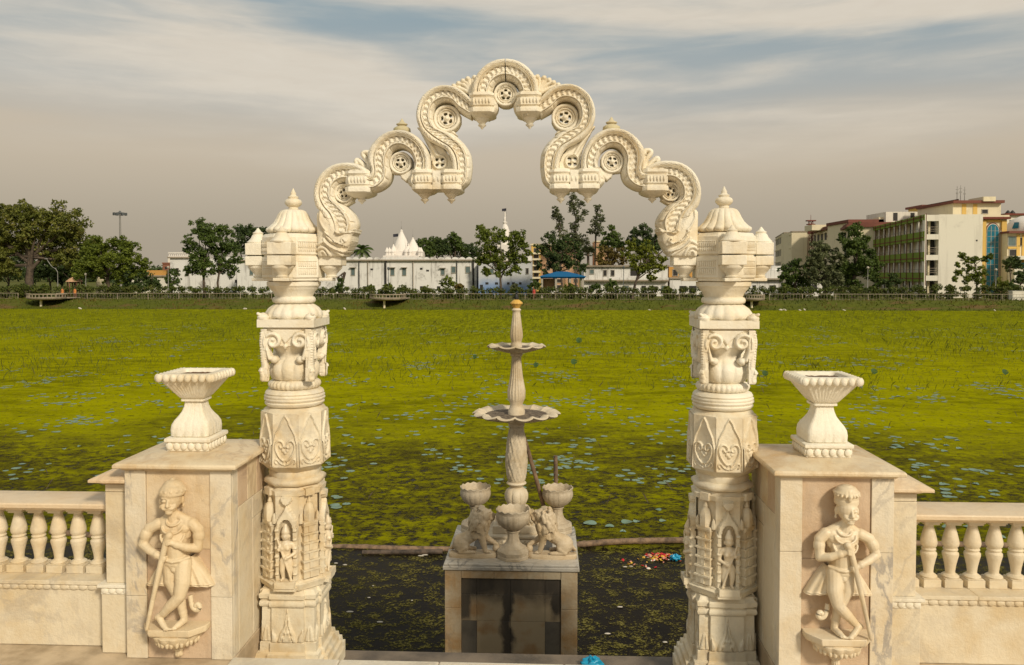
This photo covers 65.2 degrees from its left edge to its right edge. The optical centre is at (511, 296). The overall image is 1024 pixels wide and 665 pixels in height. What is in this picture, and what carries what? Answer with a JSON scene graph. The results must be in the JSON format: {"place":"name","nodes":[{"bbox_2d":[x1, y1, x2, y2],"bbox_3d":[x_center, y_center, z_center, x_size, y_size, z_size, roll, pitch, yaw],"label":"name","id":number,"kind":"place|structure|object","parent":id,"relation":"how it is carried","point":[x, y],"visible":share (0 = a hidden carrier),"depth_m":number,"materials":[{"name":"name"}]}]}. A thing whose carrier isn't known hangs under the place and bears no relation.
{"place":"outdoors","nodes":[
{"label":"outdoors","id":0,"kind":"place"},
{"bbox_2d":[0,625,260,664],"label":"terrace floor","id":1,"kind":"structure","parent":0,"point":[26,654],"depth_m":4.74,"materials":[{"name":"beige stone"}]},
{"bbox_2d":[0,490,106,645],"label":"marble balustrade","id":2,"kind":"object","parent":1,"relation":"on","point":[57,600],"visible":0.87,"depth_m":4.89,"materials":[{"name":"beige stone"}]},
{"bbox_2d":[88,469,126,652],"bbox_3d":[-2.373,1.562,4.989,0.224,1.122,0.553,0,2,2],"label":"balustrade post","id":3,"kind":"object","parent":1,"relation":"on","point":[112,585],"visible":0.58,"depth_m":4.77,"materials":[{"name":"beige stone"}]},
{"bbox_2d":[112,439,267,659],"bbox_3d":[-1.944,1.531,4.954,0.730,1.186,0.835,0,2,2],"label":"statue pedestal","id":4,"kind":"object","parent":1,"relation":"on","point":[225,483],"visible":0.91,"depth_m":4.70,"materials":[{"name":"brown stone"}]},
{"bbox_2d":[138,478,214,630],"bbox_3d":[-1.949,1.478,4.629,0.425,0.859,0.193,0,2,2],"label":"guard statue","id":5,"kind":"object","parent":4,"relation":"on","point":[180,570],"visible":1,"depth_m":4.59,"materials":[{"name":"stone"}]},
{"bbox_2d":[154,367,235,450],"bbox_3d":[-1.962,0.698,4.976,0.372,0.475,0.372,0,2,2],"label":"square planter","id":6,"kind":"object","parent":4,"relation":"on","point":[196,425],"visible":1,"depth_m":4.87,"materials":[{"name":"white stone"}]},
{"bbox_2d":[0,276,1006,298],"bbox_3d":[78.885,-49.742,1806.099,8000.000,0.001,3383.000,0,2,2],"label":"ground","id":7,"kind":"structure","parent":0,"point":[92,284],"depth_m":130.12,"materials":[{"name":"green plant"}]},
{"bbox_2d":[2,253,25,294],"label":"broadleaf tree","id":8,"kind":"object","parent":7,"relation":"on","point":[17,260],"visible":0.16,"depth_m":141.44,"materials":[{"name":"green plant"}]},
{"bbox_2d":[24,256,66,292],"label":"broadleaf tree","id":9,"kind":"object","parent":7,"relation":"on","point":[41,269],"visible":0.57,"depth_m":140.90,"materials":[{"name":"green plant"}]},
{"bbox_2d":[0,198,96,295],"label":"spreading tree","id":10,"kind":"object","parent":7,"relation":"on","point":[53,239],"visible":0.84,"depth_m":126.28,"materials":[{"name":"green plant"}]},
{"bbox_2d":[47,261,94,285],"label":"broadleaf tree","id":11,"kind":"object","parent":7,"relation":"on","point":[65,274],"visible":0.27,"depth_m":140.89,"materials":[{"name":"green plant"}]},
{"bbox_2d":[70,234,151,297],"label":"broadleaf tree","id":12,"kind":"object","parent":7,"relation":"on","point":[98,256],"visible":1,"depth_m":120.61,"materials":[{"name":"green plant"}]},
{"bbox_2d":[109,266,154,294],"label":"broadleaf tree","id":13,"kind":"object","parent":7,"relation":"on","point":[137,280],"visible":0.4,"depth_m":140.45,"materials":[{"name":"green plant"}]},
{"bbox_2d":[132,270,169,292],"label":"house","id":14,"kind":"structure","parent":7,"relation":"on","point":[160,275],"depth_m":153.21,"materials":[{"name":"orange paint"}]},
{"bbox_2d":[143,277,161,296],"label":"broadleaf tree","id":15,"kind":"object","parent":7,"relation":"on","point":[155,282],"visible":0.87,"depth_m":128.68,"materials":[{"name":"green plant"}]},
{"bbox_2d":[164,268,181,297],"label":"tree","id":16,"kind":"object","parent":7,"relation":"on","point":[173,272],"visible":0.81,"depth_m":123.26,"materials":[{"name":"green plant"}]},
{"bbox_2d":[180,217,219,297],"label":"slim tree","id":17,"kind":"object","parent":7,"relation":"on","point":[205,232],"visible":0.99,"depth_m":119.34,"materials":[{"name":"green plant"}]},
{"bbox_2d":[167,252,236,292],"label":"white house","id":18,"kind":"structure","parent":7,"relation":"on","point":[179,262],"depth_m":150.67,"materials":[{"name":"paint"}]},
{"bbox_2d":[207,224,244,297],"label":"slim tree","id":19,"kind":"object","parent":7,"relation":"on","point":[225,248],"visible":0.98,"depth_m":120.94,"materials":[{"name":"green plant"}]},
{"bbox_2d":[230,223,269,256],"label":"broadleaf tree","id":20,"kind":"object","parent":7,"relation":"on","point":[248,231],"visible":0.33,"depth_m":151.31,"materials":[{"name":"green plant"}]},
{"bbox_2d":[0,265,580,281],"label":"wood","id":21,"kind":"object","parent":7,"relation":"on","point":[153,267],"visible":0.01,"depth_m":336.74,"materials":[{"name":"green plant"}]},
{"bbox_2d":[236,257,478,294],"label":"long white building","id":22,"kind":"structure","parent":7,"relation":"on","point":[418,273],"depth_m":140.89,"materials":[{"name":"paint"}]},
{"bbox_2d":[351,244,372,258],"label":"palm tree","id":23,"kind":"object","parent":7,"relation":"on","point":[361,250],"visible":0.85,"depth_m":150.70,"materials":[{"name":"green plant"}]},
{"bbox_2d":[383,225,429,258],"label":"white temple","id":24,"kind":"structure","parent":7,"relation":"on","point":[401,248],"depth_m":159.15,"materials":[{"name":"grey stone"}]},
{"bbox_2d":[415,237,436,257],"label":"broadleaf tree","id":25,"kind":"object","parent":7,"relation":"on","point":[423,243],"visible":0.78,"depth_m":166.34,"materials":[{"name":"green plant"}]},
{"bbox_2d":[427,236,450,258],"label":"broadleaf tree","id":26,"kind":"object","parent":7,"relation":"on","point":[442,248],"visible":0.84,"depth_m":168.23,"materials":[{"name":"green plant"}]},
{"bbox_2d":[444,231,466,258],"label":"broadleaf tree","id":27,"kind":"object","parent":7,"relation":"on","point":[455,241],"visible":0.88,"depth_m":169.92,"materials":[{"name":"green plant"}]},
{"bbox_2d":[456,243,479,258],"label":"broadleaf tree","id":28,"kind":"object","parent":7,"relation":"on","point":[465,254],"visible":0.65,"depth_m":171.59,"materials":[{"name":"green plant"}]},
{"bbox_2d":[472,224,532,297],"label":"broadleaf tree","id":29,"kind":"object","parent":7,"relation":"on","point":[493,257],"visible":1,"depth_m":118.12,"materials":[{"name":"green plant"}]},
{"bbox_2d":[497,208,509,260],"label":"temple tower","id":30,"kind":"structure","parent":7,"relation":"on","point":[504,246],"depth_m":184.84,"materials":[{"name":"white stone"}]},
{"bbox_2d":[479,253,532,294],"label":"blue white building","id":31,"kind":"structure","parent":7,"relation":"on","point":[523,279],"depth_m":137.14,"materials":[{"name":"paint"}]},
{"bbox_2d":[530,241,578,290],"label":"apartment block","id":32,"kind":"structure","parent":7,"relation":"on","point":[535,258],"depth_m":164.69,"materials":[{"name":"beige paint"}]},
{"bbox_2d":[551,205,568,287],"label":"eucalyptus tree","id":33,"kind":"object","parent":7,"relation":"on","point":[557,215],"visible":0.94,"depth_m":159.16,"materials":[{"name":"green plant"}]},
{"bbox_2d":[533,230,588,295],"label":"broadleaf tree","id":34,"kind":"object","parent":7,"relation":"on","point":[554,247],"visible":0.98,"depth_m":127.32,"materials":[{"name":"green plant"}]},
{"bbox_2d":[539,272,585,297],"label":"pavilion","id":35,"kind":"structure","parent":7,"relation":"on","point":[553,282],"depth_m":121.93,"materials":[{"name":"blue paint"}]},
{"bbox_2d":[565,192,590,286],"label":"eucalyptus tree","id":36,"kind":"object","parent":7,"relation":"on","point":[575,235],"visible":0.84,"depth_m":160.98,"materials":[{"name":"green plant"}]},
{"bbox_2d":[581,245,596,264],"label":"fan palm","id":37,"kind":"object","parent":7,"relation":"on","point":[587,249],"visible":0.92,"depth_m":134.93,"materials":[{"name":"green plant"}]},
{"bbox_2d":[586,204,605,264],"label":"eucalyptus tree","id":38,"kind":"object","parent":7,"relation":"on","point":[596,223],"visible":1,"depth_m":159.80,"materials":[{"name":"green plant"}]},
{"bbox_2d":[594,244,627,264],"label":"broadleaf tree","id":39,"kind":"object","parent":7,"relation":"on","point":[610,252],"visible":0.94,"depth_m":139.24,"materials":[{"name":"green plant"}]},
{"bbox_2d":[596,224,625,264],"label":"broadleaf tree","id":40,"kind":"object","parent":7,"relation":"on","point":[612,238],"visible":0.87,"depth_m":157.72,"materials":[{"name":"green plant"}]},
{"bbox_2d":[581,265,668,295],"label":"two storey house","id":41,"kind":"structure","parent":7,"relation":"on","point":[601,275],"depth_m":132.26,"materials":[{"name":"paint"}]},
{"bbox_2d":[624,222,662,263],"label":"broadleaf tree","id":42,"kind":"object","parent":7,"relation":"on","point":[642,233],"visible":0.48,"depth_m":154.93,"materials":[{"name":"green plant"}]},
{"bbox_2d":[620,237,668,298],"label":"broadleaf tree","id":43,"kind":"object","parent":7,"relation":"on","point":[640,255],"visible":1,"depth_m":117.79,"materials":[{"name":"green plant"}]},
{"bbox_2d":[668,267,700,295],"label":"orange house","id":44,"kind":"structure","parent":7,"relation":"on","point":[675,282],"depth_m":131.53,"materials":[{"name":"paint"}]},
{"bbox_2d":[745,266,784,293],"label":"white house","id":45,"kind":"structure","parent":7,"relation":"on","point":[771,274],"depth_m":136.20,"materials":[{"name":"paint"}]},
{"bbox_2d":[774,232,788,265],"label":"cream block","id":46,"kind":"structure","parent":7,"relation":"on","point":[777,251],"depth_m":280.76,"materials":[{"name":"paint"}]},
{"bbox_2d":[777,258,810,297],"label":"broadleaf tree","id":47,"kind":"object","parent":7,"relation":"on","point":[787,270],"visible":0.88,"depth_m":121.70,"materials":[{"name":"green plant"}]},
{"bbox_2d":[781,231,809,281],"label":"cream block","id":48,"kind":"structure","parent":7,"relation":"on","point":[794,244],"depth_m":231.15,"materials":[{"name":"paint"}]},
{"bbox_2d":[805,225,827,277],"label":"cream block","id":49,"kind":"structure","parent":7,"relation":"on","point":[819,232],"depth_m":211.73,"materials":[{"name":"paint"}]},
{"bbox_2d":[802,239,846,298],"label":"broadleaf tree","id":50,"kind":"object","parent":7,"relation":"on","point":[818,261],"visible":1,"depth_m":119.39,"materials":[{"name":"green plant"}]},
{"bbox_2d":[826,219,883,289],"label":"cream block","id":51,"kind":"structure","parent":7,"relation":"on","point":[834,230],"depth_m":170.71,"materials":[{"name":"paint"}]},
{"bbox_2d":[826,221,885,297],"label":"broadleaf tree","id":52,"kind":"object","parent":7,"relation":"on","point":[853,248],"visible":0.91,"depth_m":119.85,"materials":[{"name":"green plant"}]},
{"bbox_2d":[840,222,890,292],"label":"cream block","id":53,"kind":"structure","parent":7,"relation":"on","point":[868,229],"depth_m":155.94,"materials":[{"name":"paint"}]},
{"bbox_2d":[866,212,917,221],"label":"rooftop block","id":54,"kind":"structure","parent":53,"relation":"on","point":[891,216],"depth_m":162.38,"materials":[{"name":"beige paint"}]},
{"bbox_2d":[882,273,904,298],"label":"tree","id":55,"kind":"object","parent":7,"relation":"on","point":[892,278],"visible":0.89,"depth_m":118.46,"materials":[{"name":"green plant"}]},
{"bbox_2d":[873,214,982,297],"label":"green building","id":56,"kind":"structure","parent":7,"relation":"on","point":[923,250],"depth_m":123.50,"materials":[{"name":"beige paint"}]},
{"bbox_2d":[916,187,1004,215],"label":"cornice block","id":57,"kind":"structure","parent":56,"relation":"on","point":[986,205],"depth_m":146.08,"materials":[{"name":"beige paint"}]},
{"bbox_2d":[951,251,993,292],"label":"young tree","id":58,"kind":"object","parent":7,"relation":"on","point":[974,277],"visible":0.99,"depth_m":115.36,"materials":[{"name":"green plant"}]},
{"bbox_2d":[982,215,1010,293],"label":"arched tower","id":59,"kind":"structure","parent":7,"relation":"on","point":[994,226],"depth_m":137.08,"materials":[{"name":"beige paint"}]},
{"bbox_2d":[1000,216,1023,292],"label":"domed wing","id":60,"kind":"structure","parent":7,"relation":"on","point":[1013,240],"depth_m":135.24,"materials":[{"name":"beige paint"}]},
{"bbox_2d":[1002,256,1023,280],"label":"tree","id":61,"kind":"object","parent":7,"relation":"on","point":[1010,262],"visible":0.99,"depth_m":126.11,"materials":[{"name":"green plant"}]},
{"bbox_2d":[1012,266,1023,285],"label":"tree","id":62,"kind":"object","parent":7,"relation":"on","point":[1019,278],"visible":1,"depth_m":117.47,"materials":[{"name":"green plant"}]},
{"bbox_2d":[344,650,672,664],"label":"landing","id":63,"kind":"object","parent":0,"point":[439,657],"visible":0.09,"depth_m":5.35,"materials":[{"name":"brown stone"}]},
{"bbox_2d":[245,188,345,660],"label":"marble pillar","id":64,"kind":"structure","parent":63,"relation":"on","point":[292,268],"depth_m":5.04,"materials":[{"name":"beige stone"}]},
{"bbox_2d":[314,59,700,256],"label":"scalloped arch","id":65,"kind":"structure","parent":64,"relation":"attached to","point":[487,89],"depth_m":4.99,"materials":[{"name":"white stone"}]},
{"bbox_2d":[580,655,603,664],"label":"plastic bag","id":66,"kind":"object","parent":63,"relation":"on","point":[591,660],"visible":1,"depth_m":5.23,"materials":[{"name":"blue plastic"}]},
{"bbox_2d":[670,186,773,664],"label":"marble pillar","id":67,"kind":"structure","parent":63,"relation":"on","point":[725,266],"depth_m":4.92,"materials":[{"name":"beige stone"}]},
{"bbox_2d":[0,314,1023,656],"bbox_3d":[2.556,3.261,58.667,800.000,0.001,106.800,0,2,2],"label":"pond","id":68,"kind":"structure","parent":0,"point":[634,616],"depth_m":12.84,"materials":[{"name":"liquid"}]},
{"bbox_2d":[26,293,79,305],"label":"viewing deck","id":69,"kind":"structure","parent":68,"relation":"in","point":[43,297],"depth_m":111.20,"materials":[{"name":"concrete"}]},
{"bbox_2d":[369,294,409,307],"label":"viewing deck","id":70,"kind":"structure","parent":68,"relation":"in","point":[386,298],"depth_m":109.08,"materials":[{"name":"concrete"}]},
{"bbox_2d":[332,544,448,550],"bbox_3d":[-2.680,4.577,14.545,3.142,0.154,0.157,0,2,4],"label":"bamboo pole","id":71,"kind":"object","parent":68,"relation":"on","point":[392,547],"visible":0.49,"depth_m":14.48,"materials":[{"name":"wood"}]},
{"bbox_2d":[362,549,442,554],"bbox_3d":[-1.951,4.553,14.240,1.436,0.126,0.102,0,2,2],"label":"bamboo pole","id":72,"kind":"object","parent":68,"relation":"on","point":[424,551],"visible":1,"depth_m":14.21,"materials":[{"name":"wood"}]},
{"bbox_2d":[443,525,578,654],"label":"fountain pier","id":73,"kind":"structure","parent":68,"relation":"in","point":[496,605],"depth_m":7.62,"materials":[{"name":"brown stone"}]},
{"bbox_2d":[449,505,498,558],"bbox_3d":[-0.367,2.287,7.798,0.494,0.491,0.229,0,2,2],"label":"lion statue","id":74,"kind":"object","parent":73,"relation":"on","point":[481,518],"visible":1,"depth_m":7.74,"materials":[{"name":"stone"}]},
{"bbox_2d":[460,482,490,531],"bbox_3d":[-0.392,2.269,8.596,0.332,0.480,0.330,0,2,2],"label":"goblet urn","id":75,"kind":"object","parent":73,"relation":"on","point":[473,494],"visible":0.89,"depth_m":8.50,"materials":[{"name":"stone"}]},
{"bbox_2d":[496,503,529,561],"bbox_3d":[0.010,2.293,7.778,0.332,0.480,0.330,0,2,2],"label":"goblet urn","id":76,"kind":"object","parent":73,"relation":"on","point":[513,519],"visible":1,"depth_m":7.69,"materials":[{"name":"stone"}]},
{"bbox_2d":[473,292,560,544],"bbox_3d":[0.046,1.233,8.346,0.925,2.560,0.908,0,2,2],"label":"tiered fountain","id":77,"kind":"object","parent":73,"relation":"on","point":[516,414],"visible":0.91,"depth_m":8.27,"materials":[{"name":"stone"}]},
{"bbox_2d":[525,435,545,505],"bbox_3d":[0.260,1.965,8.543,0.414,1.066,0.050,-1,2,-40],"label":"bamboo pole","id":78,"kind":"object","parent":73,"relation":"on","point":[535,476],"visible":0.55,"depth_m":8.51,"materials":[{"name":"wood"}]},
{"bbox_2d":[526,506,576,559],"bbox_3d":[0.381,2.288,7.766,0.494,0.491,0.229,0,2,2],"label":"lion statue","id":79,"kind":"object","parent":73,"relation":"on","point":[544,519],"visible":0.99,"depth_m":7.70,"materials":[{"name":"stone"}]},
{"bbox_2d":[542,483,572,534],"bbox_3d":[0.488,2.270,8.558,0.332,0.480,0.330,0,2,2],"label":"goblet urn","id":80,"kind":"object","parent":73,"relation":"on","point":[557,498],"visible":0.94,"depth_m":8.47,"materials":[{"name":"stone"}]},
{"bbox_2d":[0,309,1023,656],"bbox_3d":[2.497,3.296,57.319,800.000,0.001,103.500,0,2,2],"label":"duckweed","id":81,"kind":"object","parent":68,"relation":"on","point":[964,413],"visible":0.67,"depth_m":30.34,"materials":[{"name":"plant"}]},
{"bbox_2d":[0,307,1023,390],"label":"lake stalks","id":82,"kind":"object","parent":68,"relation":"on","point":[552,318],"visible":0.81,"depth_m":58.93,"materials":[{"name":"green plant"}]},
{"bbox_2d":[0,324,1023,508],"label":"lily pads","id":83,"kind":"object","parent":68,"relation":"on","point":[335,505],"visible":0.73,"depth_m":26.99,"materials":[{"name":"green plant"}]},
{"bbox_2d":[3,382,1021,502],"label":"stalks","id":84,"kind":"object","parent":68,"relation":"on","point":[542,442],"visible":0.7,"depth_m":23.78,"materials":[{"name":"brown plant"}]},
{"bbox_2d":[576,537,683,546],"bbox_3d":[2.392,4.499,14.696,2.497,0.166,0.204,0,2,-2],"label":"bamboo pole","id":85,"kind":"object","parent":68,"relation":"on","point":[624,541],"visible":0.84,"depth_m":14.67,"materials":[{"name":"wood"}]},
{"bbox_2d":[621,552,680,569],"bbox_3d":[2.441,4.562,13.892,1.078,0.086,0.630,-1,2,-31],"label":"flower offering","id":86,"kind":"object","parent":68,"relation":"on","point":[657,555],"visible":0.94,"depth_m":13.98,"materials":[{"name":"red plant"}]},
{"bbox_2d":[0,297,1023,310],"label":"bank","id":87,"kind":"structure","parent":0,"point":[780,304],"depth_m":110.20,"materials":[{"name":"green plant"}]},
{"bbox_2d":[0,284,198,298],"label":"hedge","id":88,"kind":"object","parent":87,"relation":"on","point":[34,289],"visible":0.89,"depth_m":118.78,"materials":[{"name":"green plant"}]},
{"bbox_2d":[56,293,365,298],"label":"metal railing","id":89,"kind":"object","parent":87,"relation":"on","point":[234,293],"visible":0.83,"depth_m":115.06,"materials":[{"name":"metal"}]},
{"bbox_2d":[195,285,350,298],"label":"hedge","id":90,"kind":"object","parent":87,"relation":"on","point":[209,289],"visible":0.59,"depth_m":117.71,"materials":[{"name":"green plant"}]},
{"bbox_2d":[350,284,537,298],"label":"hedge","id":91,"kind":"object","parent":87,"relation":"on","point":[387,289],"visible":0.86,"depth_m":116.56,"materials":[{"name":"green plant"}]},
{"bbox_2d":[438,275,456,298],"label":"bush","id":92,"kind":"object","parent":87,"relation":"on","point":[450,283],"visible":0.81,"depth_m":117.83,"materials":[{"name":"green plant"}]},
{"bbox_2d":[403,293,702,299],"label":"metal railing","id":93,"kind":"object","parent":87,"relation":"on","point":[502,293],"visible":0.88,"depth_m":113.55,"materials":[{"name":"grey metal"}]},
{"bbox_2d":[536,285,697,298],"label":"hedge","id":94,"kind":"object","parent":87,"relation":"on","point":[651,290],"visible":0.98,"depth_m":115.50,"materials":[{"name":"green plant"}]},
{"bbox_2d":[696,285,897,298],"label":"hedge","id":95,"kind":"object","parent":87,"relation":"on","point":[808,291],"visible":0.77,"depth_m":114.29,"materials":[{"name":"green plant"}]},
{"bbox_2d":[894,283,1023,298],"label":"hedge","id":96,"kind":"object","parent":87,"relation":"on","point":[952,292],"visible":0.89,"depth_m":113.41,"materials":[{"name":"green plant"}]},
{"bbox_2d":[0,0,1023,269],"label":"sky","id":97,"kind":"structure","parent":0,"point":[163,114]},
{"bbox_2d":[755,632,1004,664],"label":"terrace floor","id":98,"kind":"structure","parent":0,"point":[764,657],"depth_m":4.81,"materials":[{"name":"beige stone"}]},
{"bbox_2d":[752,444,906,664],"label":"statue pedestal","id":99,"kind":"object","parent":98,"relation":"on","point":[794,503],"visible":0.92,"depth_m":4.53,"materials":[{"name":"beige stone"}]},
{"bbox_2d":[783,371,863,457],"bbox_3d":[1.861,0.703,4.809,0.372,0.475,0.372,0,2,2],"label":"square planter","id":100,"kind":"object","parent":99,"relation":"on","point":[821,430],"visible":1,"depth_m":4.70,"materials":[{"name":"white stone"}]},
{"bbox_2d":[803,484,880,640],"bbox_3d":[1.849,1.467,4.466,0.404,0.843,0.186,0,2,2],"label":"guard statue","id":101,"kind":"object","parent":99,"relation":"on","point":[839,581],"visible":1,"depth_m":4.42,"materials":[{"name":"stone"}]},
{"bbox_2d":[892,475,934,664],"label":"balustrade post","id":102,"kind":"object","parent":98,"relation":"on","point":[908,599],"visible":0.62,"depth_m":4.57,"materials":[{"name":"beige stone"}]},
{"bbox_2d":[915,502,1023,664],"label":"marble balustrade","id":103,"kind":"object","parent":98,"relation":"on","point":[970,615],"visible":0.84,"depth_m":4.65,"materials":[{"name":"beige stone"}]},
{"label":"terrace floor","id":104,"kind":"structure","parent":0,"visible":0},
{"bbox_2d":[228,657,339,664],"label":"threshold","id":105,"kind":"object","parent":104,"relation":"on","point":[257,661],"visible":1,"depth_m":4.62,"materials":[{"name":"stone"}]},
{"bbox_2d":[338,660,438,664],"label":"threshold","id":106,"kind":"object","parent":104,"relation":"on","point":[358,662],"visible":1,"depth_m":4.61,"materials":[{"name":"stone"}]},
{"bbox_2d":[439,662,562,664],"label":"threshold","id":107,"kind":"object","parent":104,"relation":"on","point":[455,663],"visible":1,"depth_m":4.59,"materials":[{"name":"stone"}]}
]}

